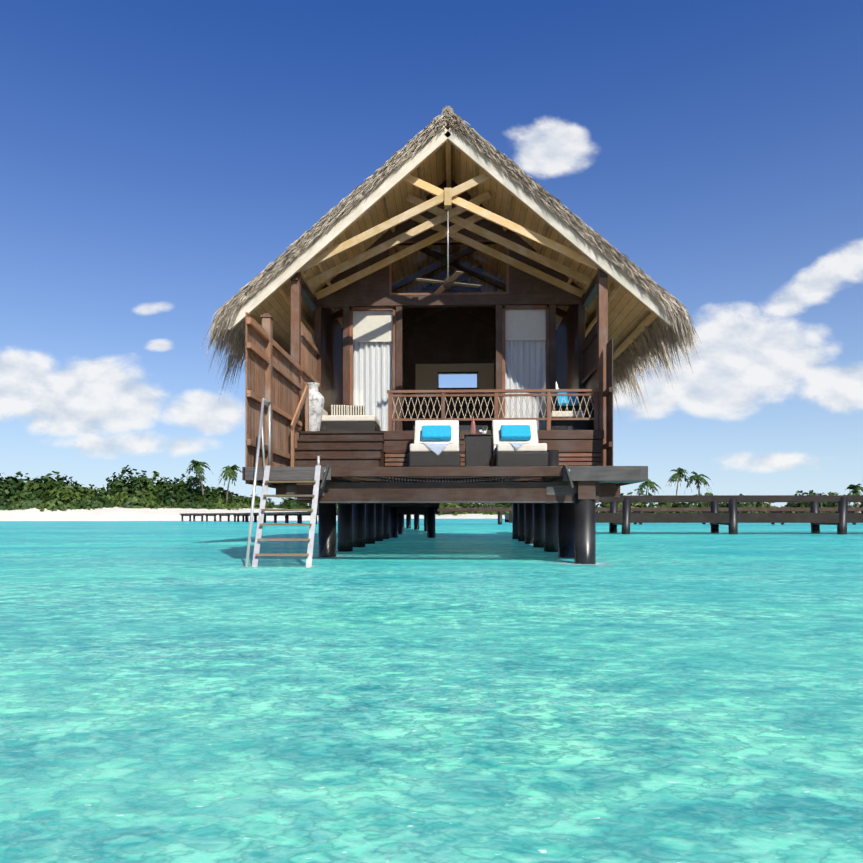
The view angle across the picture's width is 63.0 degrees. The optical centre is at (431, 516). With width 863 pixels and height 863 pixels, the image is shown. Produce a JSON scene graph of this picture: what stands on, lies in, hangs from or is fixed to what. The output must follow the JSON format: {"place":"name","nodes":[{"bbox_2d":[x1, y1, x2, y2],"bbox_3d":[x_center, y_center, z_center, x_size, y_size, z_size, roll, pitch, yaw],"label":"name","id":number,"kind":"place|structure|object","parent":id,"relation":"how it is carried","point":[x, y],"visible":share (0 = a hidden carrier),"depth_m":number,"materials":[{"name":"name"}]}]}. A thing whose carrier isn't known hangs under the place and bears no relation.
{"place":"outdoors","nodes":[
{"label":"outdoors","id":0,"kind":"place"},
{"bbox_2d":[0,506,337,520],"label":"beach","id":1,"kind":"structure","parent":0,"point":[117,513],"depth_m":114.85,"materials":[{"name":"white sand"}]},
{"bbox_2d":[0,465,226,495],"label":"island trees","id":2,"kind":"object","parent":1,"relation":"on","point":[11,484],"visible":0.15,"depth_m":129.31,"materials":[{"name":"green plant"}]},
{"bbox_2d":[0,483,274,511],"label":"bushes","id":3,"kind":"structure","parent":1,"relation":"on","point":[54,498],"depth_m":120.21,"materials":[{"name":"green plant"}]},
{"bbox_2d":[52,460,240,501],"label":"island palm","id":4,"kind":"object","parent":1,"relation":"on","point":[229,472],"visible":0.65,"depth_m":129.08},
{"bbox_2d":[0,519,862,862],"bbox_3d":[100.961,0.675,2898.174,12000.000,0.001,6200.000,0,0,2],"label":"sea","id":5,"kind":"structure","parent":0,"point":[452,691],"depth_m":2.64,"materials":[{"name":"teal liquid"}]},
{"bbox_2d":[245,398,320,567],"bbox_3d":[-2.012,-0.363,9.800,0.870,2.688,1.296,0,0,2],"label":"swim ladder","id":6,"kind":"object","parent":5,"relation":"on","point":[260,524],"visible":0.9,"depth_m":9.66,"materials":[{"name":"metal"}]},
{"bbox_2d":[180,503,438,537],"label":"jetty to island","id":7,"kind":"object","parent":5,"relation":"in","point":[398,511],"visible":0.44,"depth_m":26.96,"materials":[{"name":"brown wood"}]},
{"bbox_2d":[236,538,613,567],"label":"pile foam rings","id":8,"kind":"object","parent":5,"relation":"on","point":[597,563],"visible":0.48,"depth_m":11.53,"materials":[{"name":"white"}]},
{"bbox_2d":[318,450,595,564],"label":"support pilings","id":9,"kind":"object","parent":5,"relation":"on","point":[565,530],"visible":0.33,"depth_m":13.44,"materials":[{"name":"black wood"}]},
{"bbox_2d":[257,440,619,503],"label":"deck","id":10,"kind":"structure","parent":9,"relation":"on","point":[339,491],"depth_m":10.14,"materials":[{"name":"brown wood"}]},
{"bbox_2d":[286,431,384,466],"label":"terrace stairs","id":11,"kind":"structure","parent":10,"relation":"on","point":[348,448],"depth_m":13.07,"materials":[{"name":"brown wood"}]},
{"bbox_2d":[245,312,612,487],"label":"privacy screens","id":12,"kind":"object","parent":10,"relation":"on","point":[273,368],"visible":0.62,"depth_m":12.03,"materials":[{"name":"brown wood"}]},
{"bbox_2d":[242,464,647,488],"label":"sun deck","id":13,"kind":"structure","parent":10,"relation":"on","point":[620,475],"depth_m":9.96,"materials":[{"name":"brown wood"}]},
{"bbox_2d":[464,434,492,466],"bbox_3d":[0.794,-1.050,12.061,0.480,0.690,0.480,0,0,2],"label":"wicker side table","id":14,"kind":"object","parent":13,"relation":"on","point":[477,450],"visible":0.71,"depth_m":11.84,"materials":[{"name":"wicker"}]},
{"bbox_2d":[471,416,487,433],"bbox_3d":[0.824,-1.558,12.040,0.301,0.325,0.151,0,0,2],"label":"bottle and flowers","id":15,"kind":"object","parent":14,"relation":"on","point":[483,429],"visible":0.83,"depth_m":11.99,"materials":[{"name":"pink glass"}]},
{"bbox_2d":[369,477,524,481],"bbox_3d":[0.235,-0.555,10.660,3.080,0.240,1.140,0,0,2],"label":"hammock net","id":16,"kind":"object","parent":10,"relation":"on","point":[442,479],"visible":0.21,"depth_m":10.26,"materials":[{"name":"black"}]},
{"bbox_2d":[291,268,607,465],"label":"roof posts","id":17,"kind":"object","parent":10,"relation":"on","point":[598,286],"visible":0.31,"depth_m":13.63,"materials":[{"name":"brown wood"}]},
{"bbox_2d":[384,430,603,466],"bbox_3d":[0.446,-1.180,17.272,5.960,0.950,7.510,0,0,2],"label":"terrace base","id":18,"kind":"object","parent":10,"relation":"on","point":[568,458],"visible":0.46,"depth_m":13.47,"materials":[{"name":"brown wood"}]},
{"bbox_2d":[291,385,308,466],"bbox_3d":[-2.443,-1.636,13.075,0.060,1.861,1.373,0,0,2],"label":"stair handrail","id":19,"kind":"object","parent":18,"relation":"on","point":[305,397],"visible":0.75,"depth_m":12.95,"materials":[{"name":"brown wood"}]},
{"bbox_2d":[303,382,324,430],"bbox_3d":[-2.351,-2.150,13.972,0.450,0.990,0.450,0,0,2],"label":"floor vase","id":20,"kind":"object","parent":18,"relation":"on","point":[316,402],"visible":0.69,"depth_m":13.83,"materials":[{"name":"ceramic"}]},
{"bbox_2d":[320,405,380,430],"bbox_3d":[-1.755,-2.002,14.852,1.270,0.693,1.000,0,0,2],"label":"daybed","id":21,"kind":"object","parent":18,"relation":"on","point":[347,418],"visible":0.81,"depth_m":14.37,"materials":[{"name":"fabric"}]},
{"bbox_2d":[408,420,459,466],"bbox_3d":[0.081,-1.255,12.556,0.860,1.098,2.000,0,0,2],"label":"sun lounger","id":22,"kind":"object","parent":18,"relation":"on","point":[433,431],"visible":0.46,"depth_m":12.51,"materials":[{"name":"fabric"}]},
{"bbox_2d":[409,443,462,454],"bbox_3d":[0.085,-1.108,11.816,0.660,0.210,0.660,0,0,43],"label":"towel","id":23,"kind":"object","parent":22,"relation":"on","point":[437,448],"visible":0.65,"depth_m":11.54,"materials":[{"name":"white fabric"}]},
{"bbox_2d":[322,267,583,430],"bbox_3d":[0.481,-4.573,18.276,5.900,5.835,5.500,0,0,2],"label":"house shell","id":24,"kind":"object","parent":18,"relation":"on","point":[449,340],"visible":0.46,"depth_m":20.90},
{"bbox_2d":[225,126,673,355],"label":"roof timbers","id":25,"kind":"object","parent":24,"relation":"attached to","point":[589,256],"visible":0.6,"depth_m":13.66,"materials":[{"name":"beige wood"}]},
{"bbox_2d":[220,106,668,360],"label":"thatch roof","id":26,"kind":"structure","parent":25,"relation":"on","point":[449,109],"depth_m":13.39,"materials":[{"name":"brown wicker"}]},
{"bbox_2d":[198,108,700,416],"bbox_3d":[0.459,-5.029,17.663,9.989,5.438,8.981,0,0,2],"label":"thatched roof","id":27,"kind":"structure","parent":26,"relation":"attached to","point":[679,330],"depth_m":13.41,"materials":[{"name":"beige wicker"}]},
{"bbox_2d":[414,207,480,293],"bbox_3d":[0.320,-5.229,13.679,1.025,1.608,1.025,0,0,27],"label":"ceiling fan","id":28,"kind":"object","parent":25,"relation":"attached to","point":[447,282],"depth_m":13.67,"materials":[{"name":"wood"}]},
{"bbox_2d":[244,125,656,359],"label":"roof ceiling boards","id":29,"kind":"object","parent":25,"relation":"attached to","point":[628,313],"visible":0.3,"depth_m":14.92,"materials":[{"name":"brown wood"}]},
{"bbox_2d":[353,309,545,430],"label":"sheer curtains","id":30,"kind":"object","parent":24,"relation":"attached to","point":[361,354],"depth_m":15.65,"materials":[{"name":"white fabric"}]},
{"bbox_2d":[321,243,577,430],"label":"house glazing","id":31,"kind":"structure","parent":24,"relation":"attached to","point":[448,292],"depth_m":15.53,"materials":[{"name":"clear glass"}]},
{"bbox_2d":[333,244,566,334],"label":"roof trusses","id":32,"kind":"object","parent":24,"relation":"attached to","point":[428,271],"visible":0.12,"depth_m":17.14,"materials":[{"name":"brown wood"}]},
{"bbox_2d":[491,420,547,466],"bbox_3d":[1.520,-1.255,12.506,0.860,1.098,2.000,0,0,2],"label":"sun lounger","id":33,"kind":"object","parent":18,"relation":"on","point":[531,451],"visible":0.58,"depth_m":11.67,"materials":[{"name":"fabric"}]},
{"bbox_2d":[496,443,523,448],"bbox_3d":[1.446,-1.155,11.818,0.600,0.115,0.602,0,0,-36],"label":"towel","id":34,"kind":"object","parent":33,"relation":"on","point":[516,445],"visible":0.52,"depth_m":11.51,"materials":[{"name":"white fabric"}]},
{"bbox_2d":[546,392,588,429],"bbox_3d":[2.783,-2.133,14.428,0.770,0.955,0.770,0,0,2],"label":"terrace armchair","id":35,"kind":"object","parent":18,"relation":"on","point":[569,424],"visible":0.62,"depth_m":14.07,"materials":[{"name":"fabric"}]},
{"bbox_2d":[437,507,862,524],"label":"jetty","id":36,"kind":"object","parent":5,"relation":"on","point":[771,509],"visible":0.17,"depth_m":60.10,"materials":[{"name":"brown wood"}]},
{"bbox_2d":[505,495,862,534],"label":"jetty","id":37,"kind":"object","parent":5,"relation":"on","point":[732,518],"visible":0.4,"depth_m":26.94,"materials":[{"name":"brown wood"}]},
{"bbox_2d":[0,0,862,512],"label":"sky","id":38,"kind":"structure","parent":0,"point":[157,156],"materials":[{"name":"blue"}]},
{"bbox_2d":[315,179,584,430],"bbox_3d":[0.385,-4.573,15.528,5.940,5.835,0.180,0,0,2],"label":"frame","id":39,"kind":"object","parent":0,"point":[373,291],"depth_m":15.47,"materials":[{"name":"brown wood"}]},
{"bbox_2d":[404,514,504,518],"bbox_3d":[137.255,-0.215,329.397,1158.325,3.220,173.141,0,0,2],"label":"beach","id":40,"kind":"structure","parent":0,"point":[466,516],"depth_m":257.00,"materials":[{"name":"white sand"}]},
{"bbox_2d":[387,389,599,430],"bbox_3d":[1.177,-2.050,13.569,4.080,0.790,0.090,0,0,2],"label":"terrace railing","id":41,"kind":"object","parent":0,"point":[495,395],"visible":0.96,"depth_m":13.55,"materials":[{"name":"brown wood"}]},
{"bbox_2d":[221,489,862,514],"bbox_3d":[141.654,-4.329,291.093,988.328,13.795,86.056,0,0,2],"label":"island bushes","id":42,"kind":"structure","parent":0,"point":[290,503],"depth_m":261.12,"materials":[{"name":"green plant"}]},
{"bbox_2d":[637,467,862,512],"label":"palm trees","id":43,"kind":"object","parent":42,"relation":"on","point":[678,475],"visible":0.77,"depth_m":267.43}
]}

